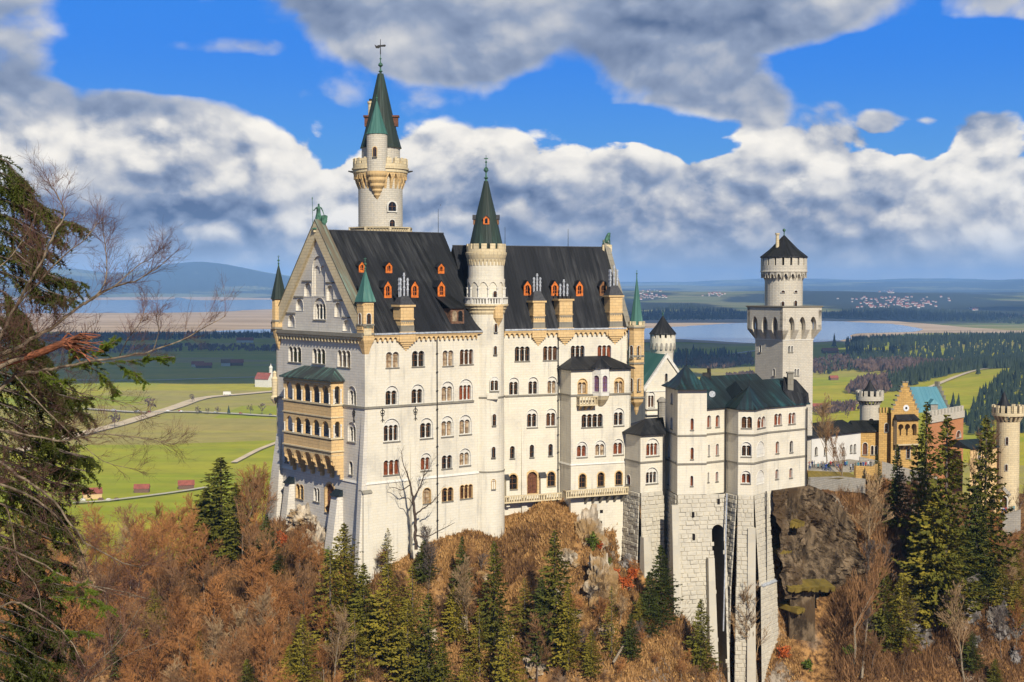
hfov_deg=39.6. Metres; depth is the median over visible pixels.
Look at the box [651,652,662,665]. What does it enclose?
leafless tree
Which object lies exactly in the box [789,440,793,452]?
window
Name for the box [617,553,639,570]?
rock
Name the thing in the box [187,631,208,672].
conifer tree
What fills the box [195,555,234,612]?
leafless tree
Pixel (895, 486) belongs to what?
conifer tree
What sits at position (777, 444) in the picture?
window
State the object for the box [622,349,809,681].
side wing
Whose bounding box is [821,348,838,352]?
farmhouse
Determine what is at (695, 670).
leafless tree
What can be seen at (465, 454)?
window
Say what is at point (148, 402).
leafless tree
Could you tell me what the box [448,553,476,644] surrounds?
leafless tree
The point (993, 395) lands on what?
conifer forest
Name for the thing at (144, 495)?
farm track
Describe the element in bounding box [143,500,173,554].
leafless tree
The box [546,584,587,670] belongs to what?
conifer tree
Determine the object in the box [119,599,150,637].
leafless tree
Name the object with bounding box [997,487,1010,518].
gate porch
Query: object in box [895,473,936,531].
leafless tree
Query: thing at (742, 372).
bare wood
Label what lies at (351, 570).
conifer tree
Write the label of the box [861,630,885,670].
leafless tree
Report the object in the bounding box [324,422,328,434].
window
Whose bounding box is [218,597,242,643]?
leafless tree
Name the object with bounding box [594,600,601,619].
leafless tree
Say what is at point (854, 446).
window
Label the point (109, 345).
pine branch
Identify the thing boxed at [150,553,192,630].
leafless tree
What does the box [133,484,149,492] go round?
barn
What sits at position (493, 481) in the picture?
window
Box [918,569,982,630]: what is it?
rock
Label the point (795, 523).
mossy ledge
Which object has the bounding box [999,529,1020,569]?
leafless tree
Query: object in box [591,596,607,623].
leafless tree
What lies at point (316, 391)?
window
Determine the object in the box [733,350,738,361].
conifer tree
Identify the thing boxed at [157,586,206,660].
leafless tree
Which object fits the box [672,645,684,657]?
leafless tree
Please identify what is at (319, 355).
window
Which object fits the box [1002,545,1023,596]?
conifer tree
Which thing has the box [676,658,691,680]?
leafless tree
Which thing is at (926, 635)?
rock
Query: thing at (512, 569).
twiggy brush
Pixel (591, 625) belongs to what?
leafless tree
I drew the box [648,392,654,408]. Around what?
window
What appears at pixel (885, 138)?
sky
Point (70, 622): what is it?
leafless tree
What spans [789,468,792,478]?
window
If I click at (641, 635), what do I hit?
leafless tree
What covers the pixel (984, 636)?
dry grass
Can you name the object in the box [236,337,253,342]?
farmhouse
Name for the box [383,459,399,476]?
window
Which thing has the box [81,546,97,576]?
leafless tree
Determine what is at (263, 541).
leafless tree
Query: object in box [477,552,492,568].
leafless tree
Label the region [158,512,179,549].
leafless tree
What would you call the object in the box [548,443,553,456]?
window
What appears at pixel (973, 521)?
conifer tree
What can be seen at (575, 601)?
leafless tree
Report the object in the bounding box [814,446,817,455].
window
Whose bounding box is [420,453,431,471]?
window
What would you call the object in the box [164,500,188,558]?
leafless tree
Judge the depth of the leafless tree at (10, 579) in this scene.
251.61 m
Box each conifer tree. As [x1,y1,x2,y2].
[106,625,140,677]
[138,588,170,637]
[171,457,252,564]
[174,490,233,566]
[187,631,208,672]
[212,483,255,564]
[237,659,258,681]
[251,515,279,561]
[269,547,287,575]
[274,644,304,681]
[285,614,323,681]
[304,551,355,657]
[317,523,371,618]
[333,608,375,681]
[341,563,386,655]
[359,563,415,666]
[378,528,398,577]
[380,599,432,681]
[395,564,425,625]
[401,593,460,681]
[408,540,440,582]
[428,642,455,681]
[438,583,470,642]
[448,536,477,605]
[455,656,479,681]
[459,607,496,681]
[469,541,518,647]
[490,615,532,681]
[509,578,538,631]
[519,530,582,655]
[521,576,561,670]
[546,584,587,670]
[579,629,604,678]
[599,586,623,657]
[619,613,644,662]
[632,571,666,636]
[633,596,649,633]
[644,545,683,626]
[682,599,720,672]
[691,343,695,358]
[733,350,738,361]
[831,333,836,346]
[861,567,912,651]
[873,454,882,483]
[883,444,912,534]
[885,574,928,653]
[891,415,989,631]
[892,486,979,628]
[895,402,957,572]
[950,392,955,406]
[950,485,1004,602]
[955,394,960,405]
[956,522,984,604]
[958,415,1021,594]
[958,631,986,672]
[975,362,980,373]
[986,659,1004,681]
[987,565,1016,609]
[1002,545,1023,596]
[1006,580,1023,627]
[1014,534,1023,581]
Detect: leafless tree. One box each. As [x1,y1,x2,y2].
[0,564,19,617]
[0,586,28,651]
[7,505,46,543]
[38,531,53,550]
[42,546,61,572]
[46,574,88,659]
[47,542,91,599]
[55,536,79,557]
[61,584,94,656]
[66,541,104,623]
[66,578,87,642]
[68,636,103,681]
[71,560,97,609]
[71,601,100,648]
[79,500,105,563]
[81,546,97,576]
[84,521,106,558]
[86,560,126,628]
[89,535,104,577]
[90,521,118,549]
[91,542,126,589]
[93,612,114,654]
[94,602,126,657]
[99,546,125,584]
[103,503,152,570]
[104,583,142,633]
[106,575,128,605]
[108,411,120,427]
[112,521,133,575]
[114,629,145,681]
[117,539,139,596]
[118,522,165,603]
[118,625,184,681]
[119,512,156,584]
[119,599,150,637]
[120,665,150,681]
[125,578,159,615]
[127,522,143,572]
[130,544,163,589]
[135,606,177,681]
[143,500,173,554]
[144,396,156,411]
[145,558,172,605]
[148,513,188,585]
[148,535,195,615]
[149,511,182,577]
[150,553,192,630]
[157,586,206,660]
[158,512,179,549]
[159,664,197,681]
[160,654,184,681]
[162,616,205,680]
[162,654,186,681]
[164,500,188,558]
[169,504,209,583]
[169,591,192,640]
[175,522,229,602]
[176,492,199,530]
[182,613,225,656]
[184,650,216,681]
[189,565,239,645]
[189,614,232,678]
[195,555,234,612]
[195,659,218,681]
[199,656,236,681]
[208,620,261,671]
[208,632,259,681]
[217,652,240,681]
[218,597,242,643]
[224,539,282,616]
[224,604,253,640]
[233,471,269,559]
[234,462,275,538]
[234,465,273,526]
[236,618,258,681]
[237,521,263,566]
[239,508,264,545]
[242,609,280,681]
[244,568,301,647]
[245,470,277,524]
[247,616,285,681]
[248,583,279,670]
[250,559,277,595]
[251,525,281,574]
[256,659,288,681]
[257,587,289,645]
[260,581,283,621]
[277,626,296,664]
[279,582,295,620]
[280,672,297,681]
[285,614,312,656]
[288,526,317,570]
[288,582,316,628]
[290,562,314,598]
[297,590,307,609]
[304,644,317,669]
[309,538,328,581]
[310,638,341,680]
[311,597,345,654]
[312,571,346,626]
[314,663,326,680]
[315,572,332,607]
[320,605,357,678]
[326,649,332,673]
[333,670,344,681]
[374,555,382,573]
[374,666,387,680]
[376,548,391,570]
[416,537,442,592]
[420,523,431,545]
[423,579,433,588]
[434,593,450,626]
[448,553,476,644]
[467,600,479,622]
[470,573,490,604]
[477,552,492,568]
[518,611,556,681]
[539,649,555,672]
[553,665,564,680]
[564,593,583,617]
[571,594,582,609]
[577,626,589,660]
[582,585,599,599]
[583,618,599,638]
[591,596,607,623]
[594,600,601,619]
[595,584,610,609]
[598,570,609,589]
[600,597,610,612]
[614,657,629,678]
[616,594,629,621]
[628,558,638,570]
[633,627,647,650]
[634,621,650,649]
[643,615,653,630]
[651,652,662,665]
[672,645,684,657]
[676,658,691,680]
[680,648,692,662]
[689,664,704,681]
[724,579,771,681]
[810,392,839,461]
[821,420,846,475]
[846,543,897,664]
[847,469,894,568]
[858,520,867,545]
[858,602,876,639]
[859,537,885,586]
[859,593,880,629]
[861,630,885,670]
[864,473,883,504]
[880,490,893,526]
[880,539,896,565]
[881,474,893,500]
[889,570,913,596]
[889,604,908,645]
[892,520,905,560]
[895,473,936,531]
[899,640,913,673]
[900,552,909,584]
[900,597,919,643]
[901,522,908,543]
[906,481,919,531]
[934,579,972,681]
[966,418,1004,484]
[985,600,1015,657]
[987,505,1003,535]
[995,552,1011,577]
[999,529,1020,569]
[1005,557,1020,587]
[1005,599,1023,643]
[1013,483,1023,531]
[1015,634,1023,656]
[1016,535,1023,567]
[1017,547,1023,575]
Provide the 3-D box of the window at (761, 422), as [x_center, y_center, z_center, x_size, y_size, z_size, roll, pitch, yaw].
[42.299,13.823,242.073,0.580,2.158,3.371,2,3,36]
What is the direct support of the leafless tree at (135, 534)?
on the ground at (232, 436)
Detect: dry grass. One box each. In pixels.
[258,493,803,681]
[833,478,1023,681]
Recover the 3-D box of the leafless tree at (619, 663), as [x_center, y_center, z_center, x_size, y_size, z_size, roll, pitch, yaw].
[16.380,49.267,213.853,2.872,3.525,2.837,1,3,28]
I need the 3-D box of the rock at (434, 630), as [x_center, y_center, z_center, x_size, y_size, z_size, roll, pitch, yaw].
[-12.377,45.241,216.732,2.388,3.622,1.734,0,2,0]
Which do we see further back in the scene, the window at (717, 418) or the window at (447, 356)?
the window at (717, 418)
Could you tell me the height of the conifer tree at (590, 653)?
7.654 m
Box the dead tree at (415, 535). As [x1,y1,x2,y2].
[388,448,452,549]
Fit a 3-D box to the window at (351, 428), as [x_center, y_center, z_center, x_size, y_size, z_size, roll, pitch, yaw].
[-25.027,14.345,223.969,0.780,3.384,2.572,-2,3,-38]
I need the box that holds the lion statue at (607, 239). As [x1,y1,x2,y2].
[602,233,611,251]
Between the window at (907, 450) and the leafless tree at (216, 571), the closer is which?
the leafless tree at (216, 571)
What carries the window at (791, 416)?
in the side wing
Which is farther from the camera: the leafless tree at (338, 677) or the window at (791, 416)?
the window at (791, 416)
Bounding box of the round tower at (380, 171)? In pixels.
[348,39,412,231]
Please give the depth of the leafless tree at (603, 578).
221.47 m
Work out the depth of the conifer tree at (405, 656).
205.28 m
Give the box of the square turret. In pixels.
[661,365,711,494]
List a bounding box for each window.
[288,346,301,363]
[295,484,303,500]
[296,383,300,398]
[297,417,300,430]
[305,384,309,399]
[305,419,309,431]
[312,348,325,364]
[313,297,325,320]
[313,487,319,502]
[314,385,318,400]
[314,420,318,432]
[324,387,328,401]
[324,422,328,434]
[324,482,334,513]
[335,387,338,402]
[335,422,338,436]
[337,349,350,368]
[347,386,355,405]
[347,421,355,443]
[348,461,352,475]
[357,313,361,325]
[366,313,370,325]
[372,146,376,156]
[383,418,400,442]
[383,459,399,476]
[385,351,399,368]
[385,385,398,405]
[387,200,397,211]
[389,219,395,226]
[411,350,424,367]
[411,384,424,403]
[419,417,433,439]
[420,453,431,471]
[422,487,431,504]
[441,381,453,401]
[441,415,453,437]
[441,454,452,469]
[441,487,453,502]
[442,350,453,366]
[458,379,472,400]
[459,349,473,364]
[459,414,471,435]
[459,448,470,466]
[460,484,472,499]
[489,377,499,391]
[491,446,495,458]
[491,479,495,489]
[492,413,496,426]
[493,290,496,303]
[493,345,497,354]
[494,323,497,332]
[508,377,519,394]
[509,445,514,459]
[509,473,517,489]
[514,346,529,361]
[526,409,537,428]
[528,377,538,394]
[529,444,534,458]
[542,345,557,360]
[546,408,556,427]
[546,471,555,486]
[547,376,557,394]
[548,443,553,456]
[570,345,584,357]
[576,441,587,457]
[577,378,587,393]
[578,473,586,488]
[581,413,602,427]
[593,375,599,391]
[594,440,605,456]
[597,345,611,356]
[597,471,604,486]
[602,375,607,391]
[613,408,624,426]
[613,438,623,455]
[614,377,623,392]
[614,470,622,485]
[626,474,630,485]
[629,345,633,358]
[637,345,640,358]
[637,378,640,391]
[645,467,658,484]
[646,438,659,456]
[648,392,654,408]
[664,373,667,381]
[670,417,672,429]
[690,418,693,430]
[690,447,693,459]
[690,475,693,486]
[707,415,711,428]
[715,414,719,427]
[715,443,719,455]
[715,471,718,482]
[741,416,752,428]
[741,441,751,457]
[741,470,750,484]
[756,441,764,457]
[756,470,764,484]
[757,416,765,428]
[774,413,782,425]
[775,441,779,453]
[775,469,778,479]
[788,412,795,424]
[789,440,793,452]
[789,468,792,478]
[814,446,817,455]
[853,443,855,453]
[862,442,867,454]
[870,445,873,454]
[874,445,877,454]
[884,423,888,432]
[906,447,910,458]
[956,430,961,438]
[1000,495,1007,508]
[1005,437,1008,444]
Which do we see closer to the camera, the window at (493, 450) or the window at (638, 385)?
the window at (493, 450)
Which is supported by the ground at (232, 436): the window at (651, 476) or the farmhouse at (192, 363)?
the farmhouse at (192, 363)
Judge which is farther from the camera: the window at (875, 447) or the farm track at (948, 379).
the farm track at (948, 379)
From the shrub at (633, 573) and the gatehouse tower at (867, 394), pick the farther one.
the gatehouse tower at (867, 394)
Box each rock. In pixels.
[286,503,317,532]
[300,522,326,554]
[366,646,381,660]
[431,628,437,641]
[457,614,468,632]
[475,570,487,580]
[522,653,546,678]
[557,548,578,570]
[570,609,584,619]
[574,504,608,554]
[583,551,618,609]
[596,622,614,636]
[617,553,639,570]
[907,621,935,650]
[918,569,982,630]
[973,635,981,642]
[977,572,1007,602]
[985,600,1023,640]
[1009,645,1022,664]
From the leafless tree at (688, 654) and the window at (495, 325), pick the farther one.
the window at (495, 325)
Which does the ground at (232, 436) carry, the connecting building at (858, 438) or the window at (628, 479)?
the connecting building at (858, 438)
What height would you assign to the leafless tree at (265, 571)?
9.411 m
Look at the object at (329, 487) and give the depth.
230.70 m
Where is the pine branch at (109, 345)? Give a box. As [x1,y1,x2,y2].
[36,335,176,401]
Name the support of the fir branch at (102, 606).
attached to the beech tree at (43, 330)
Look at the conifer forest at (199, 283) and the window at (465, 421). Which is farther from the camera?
the conifer forest at (199, 283)
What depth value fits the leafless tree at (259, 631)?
201.92 m
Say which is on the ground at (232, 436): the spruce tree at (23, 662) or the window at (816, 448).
the spruce tree at (23, 662)
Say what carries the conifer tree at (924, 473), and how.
on the ground at (232, 436)
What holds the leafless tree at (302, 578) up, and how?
on the ground at (232, 436)
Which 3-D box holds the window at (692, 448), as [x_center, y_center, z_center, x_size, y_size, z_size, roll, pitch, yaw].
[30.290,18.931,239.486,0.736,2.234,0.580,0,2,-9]
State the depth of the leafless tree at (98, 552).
266.70 m
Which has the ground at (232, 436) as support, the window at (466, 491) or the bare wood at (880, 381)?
the bare wood at (880, 381)
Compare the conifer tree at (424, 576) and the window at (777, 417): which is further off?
the window at (777, 417)
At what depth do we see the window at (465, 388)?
233.02 m
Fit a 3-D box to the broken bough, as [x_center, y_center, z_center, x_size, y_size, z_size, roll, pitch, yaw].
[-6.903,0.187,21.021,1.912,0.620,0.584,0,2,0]
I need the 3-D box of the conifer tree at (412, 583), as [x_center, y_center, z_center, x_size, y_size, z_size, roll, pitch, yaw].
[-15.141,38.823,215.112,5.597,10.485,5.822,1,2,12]
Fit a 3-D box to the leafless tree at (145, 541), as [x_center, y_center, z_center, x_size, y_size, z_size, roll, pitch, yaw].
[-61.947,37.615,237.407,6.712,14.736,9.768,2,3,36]
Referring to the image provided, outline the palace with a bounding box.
[265,219,645,584]
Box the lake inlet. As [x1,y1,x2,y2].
[216,329,272,332]
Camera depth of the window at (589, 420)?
243.19 m
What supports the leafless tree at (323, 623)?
on the ground at (232, 436)
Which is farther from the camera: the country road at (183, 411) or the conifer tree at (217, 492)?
the country road at (183, 411)
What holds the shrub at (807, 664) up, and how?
on the ground at (232, 436)
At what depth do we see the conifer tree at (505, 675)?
209.23 m
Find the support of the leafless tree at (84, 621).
on the ground at (232, 436)
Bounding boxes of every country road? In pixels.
[24,407,276,415]
[59,377,239,379]
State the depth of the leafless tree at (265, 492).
241.33 m
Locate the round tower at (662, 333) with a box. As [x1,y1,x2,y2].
[649,311,675,360]
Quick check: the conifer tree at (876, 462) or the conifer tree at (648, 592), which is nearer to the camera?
the conifer tree at (648, 592)
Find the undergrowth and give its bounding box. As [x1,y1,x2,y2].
[0,512,320,681]
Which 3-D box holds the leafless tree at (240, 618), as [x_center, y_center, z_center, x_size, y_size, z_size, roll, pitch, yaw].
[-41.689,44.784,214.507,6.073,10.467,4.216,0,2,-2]
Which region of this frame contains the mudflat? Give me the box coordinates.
[0,297,271,333]
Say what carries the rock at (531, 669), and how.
on the ground at (232, 436)
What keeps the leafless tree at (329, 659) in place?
on the ground at (232, 436)
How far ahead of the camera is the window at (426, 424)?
228.35 m
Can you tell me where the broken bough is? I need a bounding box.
[0,333,103,367]
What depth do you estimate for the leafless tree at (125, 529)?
252.73 m
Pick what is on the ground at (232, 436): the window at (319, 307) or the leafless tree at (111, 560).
the leafless tree at (111, 560)
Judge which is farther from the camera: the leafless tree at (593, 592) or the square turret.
the square turret
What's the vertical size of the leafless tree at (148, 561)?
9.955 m
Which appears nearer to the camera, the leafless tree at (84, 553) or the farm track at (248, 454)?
the leafless tree at (84, 553)
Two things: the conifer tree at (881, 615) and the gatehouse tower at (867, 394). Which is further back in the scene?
the gatehouse tower at (867, 394)
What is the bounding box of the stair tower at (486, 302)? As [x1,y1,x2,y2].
[464,158,507,537]
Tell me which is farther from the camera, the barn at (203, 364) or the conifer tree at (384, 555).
the barn at (203, 364)
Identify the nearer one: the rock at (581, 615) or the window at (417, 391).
the rock at (581, 615)
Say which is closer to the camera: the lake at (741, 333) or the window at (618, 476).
the window at (618, 476)
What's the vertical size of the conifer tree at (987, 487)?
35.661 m
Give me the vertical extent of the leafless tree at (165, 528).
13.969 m
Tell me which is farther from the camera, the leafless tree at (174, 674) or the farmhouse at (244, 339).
the farmhouse at (244, 339)
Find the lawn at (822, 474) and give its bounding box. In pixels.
[808,471,855,478]
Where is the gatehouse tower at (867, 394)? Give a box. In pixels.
[856,380,883,419]
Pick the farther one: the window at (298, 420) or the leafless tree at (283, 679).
the window at (298, 420)
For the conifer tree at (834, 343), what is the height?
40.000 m
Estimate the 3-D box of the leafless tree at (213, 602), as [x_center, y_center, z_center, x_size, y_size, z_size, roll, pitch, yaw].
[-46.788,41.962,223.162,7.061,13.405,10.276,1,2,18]
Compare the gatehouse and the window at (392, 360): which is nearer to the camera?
the window at (392, 360)
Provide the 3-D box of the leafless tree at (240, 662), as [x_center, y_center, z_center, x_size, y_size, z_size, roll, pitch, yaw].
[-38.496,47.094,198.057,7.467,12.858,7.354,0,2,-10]
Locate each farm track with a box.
[73,487,203,502]
[232,442,274,461]
[928,368,986,386]
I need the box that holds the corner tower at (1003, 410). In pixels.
[992,391,1023,512]
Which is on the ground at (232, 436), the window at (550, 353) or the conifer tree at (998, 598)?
the conifer tree at (998, 598)
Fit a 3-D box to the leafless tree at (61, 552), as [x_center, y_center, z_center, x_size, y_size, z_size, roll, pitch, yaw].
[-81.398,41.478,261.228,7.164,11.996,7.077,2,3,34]
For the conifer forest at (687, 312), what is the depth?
7920.86 m
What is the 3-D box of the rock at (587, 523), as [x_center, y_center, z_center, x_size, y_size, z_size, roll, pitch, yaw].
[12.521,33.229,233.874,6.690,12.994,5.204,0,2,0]
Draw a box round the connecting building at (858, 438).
[807,420,878,464]
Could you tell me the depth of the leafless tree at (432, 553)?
221.87 m
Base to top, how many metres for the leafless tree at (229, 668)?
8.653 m
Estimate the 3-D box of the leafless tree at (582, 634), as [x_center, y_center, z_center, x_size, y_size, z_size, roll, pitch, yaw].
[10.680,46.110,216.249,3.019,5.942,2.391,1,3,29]
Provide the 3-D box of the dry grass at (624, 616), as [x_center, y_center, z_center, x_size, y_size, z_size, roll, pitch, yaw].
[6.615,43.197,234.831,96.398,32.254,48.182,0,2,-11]
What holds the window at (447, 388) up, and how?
in the palace
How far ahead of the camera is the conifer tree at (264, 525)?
229.52 m
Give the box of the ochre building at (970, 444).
[944,438,999,512]
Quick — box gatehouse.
[879,381,964,496]
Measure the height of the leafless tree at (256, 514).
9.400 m
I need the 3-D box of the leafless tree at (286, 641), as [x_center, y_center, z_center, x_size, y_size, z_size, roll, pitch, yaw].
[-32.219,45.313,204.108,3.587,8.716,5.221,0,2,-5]
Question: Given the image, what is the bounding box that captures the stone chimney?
[657,397,664,424]
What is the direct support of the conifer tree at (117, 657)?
on the ground at (232, 436)
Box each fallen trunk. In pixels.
[612,627,633,663]
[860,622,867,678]
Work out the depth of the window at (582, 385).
242.30 m
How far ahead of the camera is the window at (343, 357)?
225.58 m
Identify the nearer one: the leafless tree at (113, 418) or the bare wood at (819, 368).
the leafless tree at (113, 418)
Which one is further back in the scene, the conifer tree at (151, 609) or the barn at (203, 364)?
the barn at (203, 364)
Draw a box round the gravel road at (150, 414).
[11,391,271,451]
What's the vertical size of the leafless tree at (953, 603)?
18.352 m
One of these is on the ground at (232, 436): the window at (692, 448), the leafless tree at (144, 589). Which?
the leafless tree at (144, 589)
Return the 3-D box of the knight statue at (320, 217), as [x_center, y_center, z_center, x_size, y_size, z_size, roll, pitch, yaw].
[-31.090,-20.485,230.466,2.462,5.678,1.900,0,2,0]
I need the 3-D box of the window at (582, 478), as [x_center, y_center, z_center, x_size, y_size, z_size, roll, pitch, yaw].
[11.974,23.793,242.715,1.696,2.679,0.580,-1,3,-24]
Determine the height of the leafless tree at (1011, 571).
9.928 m
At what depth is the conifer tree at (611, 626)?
215.42 m
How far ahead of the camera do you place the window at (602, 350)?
248.72 m
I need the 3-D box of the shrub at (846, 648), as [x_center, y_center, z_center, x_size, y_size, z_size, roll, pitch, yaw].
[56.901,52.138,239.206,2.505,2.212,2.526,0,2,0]
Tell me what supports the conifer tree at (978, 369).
on the ground at (232, 436)
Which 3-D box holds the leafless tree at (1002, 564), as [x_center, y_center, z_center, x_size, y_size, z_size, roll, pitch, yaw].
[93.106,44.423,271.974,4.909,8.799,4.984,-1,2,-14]
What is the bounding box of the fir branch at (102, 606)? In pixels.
[36,568,118,640]
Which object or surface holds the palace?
on the ground at (232, 436)
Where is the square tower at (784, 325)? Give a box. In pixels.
[746,229,822,469]
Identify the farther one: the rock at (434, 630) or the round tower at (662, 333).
the round tower at (662, 333)
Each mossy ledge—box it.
[772,545,791,553]
[777,601,804,614]
[779,579,835,592]
[789,519,804,528]
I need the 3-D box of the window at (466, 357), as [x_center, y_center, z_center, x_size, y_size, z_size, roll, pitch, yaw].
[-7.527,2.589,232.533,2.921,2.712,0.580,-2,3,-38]
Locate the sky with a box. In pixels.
[0,0,1023,281]
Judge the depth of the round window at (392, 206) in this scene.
257.87 m
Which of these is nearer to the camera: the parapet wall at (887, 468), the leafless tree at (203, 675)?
the leafless tree at (203, 675)
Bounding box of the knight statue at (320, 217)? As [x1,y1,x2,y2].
[312,197,327,231]
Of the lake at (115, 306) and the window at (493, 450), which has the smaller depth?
the window at (493, 450)
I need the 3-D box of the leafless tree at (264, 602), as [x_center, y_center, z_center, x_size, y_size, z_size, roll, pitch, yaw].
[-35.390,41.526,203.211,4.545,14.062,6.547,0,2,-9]
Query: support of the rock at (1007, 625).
on the ground at (232, 436)
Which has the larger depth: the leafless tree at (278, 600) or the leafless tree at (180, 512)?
the leafless tree at (180, 512)
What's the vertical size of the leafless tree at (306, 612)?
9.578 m
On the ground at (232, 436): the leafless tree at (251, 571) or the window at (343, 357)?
the leafless tree at (251, 571)
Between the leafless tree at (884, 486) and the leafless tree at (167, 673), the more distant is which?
the leafless tree at (884, 486)
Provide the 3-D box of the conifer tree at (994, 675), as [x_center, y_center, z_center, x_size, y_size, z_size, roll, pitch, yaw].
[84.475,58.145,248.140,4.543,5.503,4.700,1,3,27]
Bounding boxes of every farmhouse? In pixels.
[82,487,102,498]
[191,361,203,366]
[221,359,229,365]
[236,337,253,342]
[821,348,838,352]
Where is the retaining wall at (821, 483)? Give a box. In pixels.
[808,476,865,492]
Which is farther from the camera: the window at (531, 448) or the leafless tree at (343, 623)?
the window at (531, 448)
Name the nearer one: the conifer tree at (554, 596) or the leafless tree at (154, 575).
the conifer tree at (554, 596)
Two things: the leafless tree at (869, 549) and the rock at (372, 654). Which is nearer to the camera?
the rock at (372, 654)
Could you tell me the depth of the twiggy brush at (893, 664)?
248.12 m
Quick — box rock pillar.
[786,591,814,641]
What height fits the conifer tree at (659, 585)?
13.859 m
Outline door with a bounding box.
[527,470,538,494]
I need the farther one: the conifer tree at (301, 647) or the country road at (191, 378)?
the country road at (191, 378)
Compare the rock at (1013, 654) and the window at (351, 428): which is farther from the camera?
the rock at (1013, 654)
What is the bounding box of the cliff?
[772,484,866,598]
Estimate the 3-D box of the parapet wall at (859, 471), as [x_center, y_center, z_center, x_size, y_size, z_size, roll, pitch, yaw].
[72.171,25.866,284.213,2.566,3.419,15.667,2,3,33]
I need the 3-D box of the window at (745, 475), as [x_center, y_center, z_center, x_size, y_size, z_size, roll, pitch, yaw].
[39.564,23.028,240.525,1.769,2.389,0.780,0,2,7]
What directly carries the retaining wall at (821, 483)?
on the ground at (232, 436)
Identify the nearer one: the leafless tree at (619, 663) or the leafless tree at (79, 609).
the leafless tree at (619, 663)
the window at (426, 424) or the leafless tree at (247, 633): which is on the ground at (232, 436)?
the leafless tree at (247, 633)
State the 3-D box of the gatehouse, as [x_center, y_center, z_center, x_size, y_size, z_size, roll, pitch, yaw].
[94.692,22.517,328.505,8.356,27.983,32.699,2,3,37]
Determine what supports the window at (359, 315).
in the palace
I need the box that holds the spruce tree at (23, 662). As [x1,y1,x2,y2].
[0,155,102,681]
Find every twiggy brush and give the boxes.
[253,516,761,681]
[823,479,1023,681]
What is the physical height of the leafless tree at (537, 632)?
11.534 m
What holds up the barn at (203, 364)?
on the ground at (232, 436)
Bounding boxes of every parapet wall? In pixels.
[854,461,881,480]
[859,457,937,484]
[1002,509,1020,533]
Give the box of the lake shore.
[643,318,1023,343]
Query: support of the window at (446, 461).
in the palace
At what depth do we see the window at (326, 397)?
230.25 m
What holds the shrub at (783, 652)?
on the ground at (232, 436)
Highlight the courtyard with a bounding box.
[808,459,874,471]
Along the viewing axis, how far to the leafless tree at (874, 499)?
254.53 m
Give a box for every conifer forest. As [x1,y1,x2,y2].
[2,329,272,342]
[91,270,287,292]
[631,303,746,319]
[673,347,729,364]
[818,358,852,373]
[823,305,1023,323]
[845,330,1023,360]
[887,350,1023,390]
[963,355,1023,434]
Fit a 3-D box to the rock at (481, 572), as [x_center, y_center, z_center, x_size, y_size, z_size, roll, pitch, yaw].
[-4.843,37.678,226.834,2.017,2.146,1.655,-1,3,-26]
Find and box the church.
[254,364,272,386]
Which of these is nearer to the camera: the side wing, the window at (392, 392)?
the window at (392, 392)
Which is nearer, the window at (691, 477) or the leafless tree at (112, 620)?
the leafless tree at (112, 620)
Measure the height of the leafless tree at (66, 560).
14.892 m
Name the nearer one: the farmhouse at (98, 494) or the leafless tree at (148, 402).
the farmhouse at (98, 494)
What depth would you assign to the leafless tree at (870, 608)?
242.91 m
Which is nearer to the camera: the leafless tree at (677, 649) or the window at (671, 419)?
the leafless tree at (677, 649)
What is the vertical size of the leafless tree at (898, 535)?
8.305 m
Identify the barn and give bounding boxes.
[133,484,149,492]
[178,480,194,488]
[195,362,212,367]
[230,359,243,365]
[828,375,838,379]
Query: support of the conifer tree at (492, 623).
on the ground at (232, 436)
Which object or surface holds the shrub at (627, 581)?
on the ground at (232, 436)
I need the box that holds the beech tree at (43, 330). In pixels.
[0,143,240,681]
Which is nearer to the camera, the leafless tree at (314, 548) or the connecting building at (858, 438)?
the leafless tree at (314, 548)
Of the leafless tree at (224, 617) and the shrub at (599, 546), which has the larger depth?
the shrub at (599, 546)
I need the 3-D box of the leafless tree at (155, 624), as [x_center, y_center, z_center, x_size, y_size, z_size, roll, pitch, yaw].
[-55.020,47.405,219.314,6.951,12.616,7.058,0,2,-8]
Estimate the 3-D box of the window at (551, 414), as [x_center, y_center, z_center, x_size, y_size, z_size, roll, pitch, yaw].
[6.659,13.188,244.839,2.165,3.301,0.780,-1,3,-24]
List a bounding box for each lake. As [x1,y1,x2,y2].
[0,297,271,312]
[644,321,921,342]
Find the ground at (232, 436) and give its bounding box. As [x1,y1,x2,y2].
[0,262,1023,681]
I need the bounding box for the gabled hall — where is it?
[628,351,678,488]
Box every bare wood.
[46,342,275,355]
[674,351,754,367]
[726,369,754,374]
[812,399,859,414]
[813,352,850,373]
[845,369,897,392]
[846,355,960,371]
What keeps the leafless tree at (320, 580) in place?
on the ground at (232, 436)
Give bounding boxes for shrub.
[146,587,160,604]
[273,530,288,546]
[319,546,335,564]
[585,531,601,550]
[596,539,603,549]
[618,576,636,589]
[627,567,639,577]
[775,645,792,658]
[801,659,812,671]
[842,645,853,656]
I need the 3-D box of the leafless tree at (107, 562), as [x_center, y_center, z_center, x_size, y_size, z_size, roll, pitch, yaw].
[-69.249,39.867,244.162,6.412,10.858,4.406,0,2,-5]

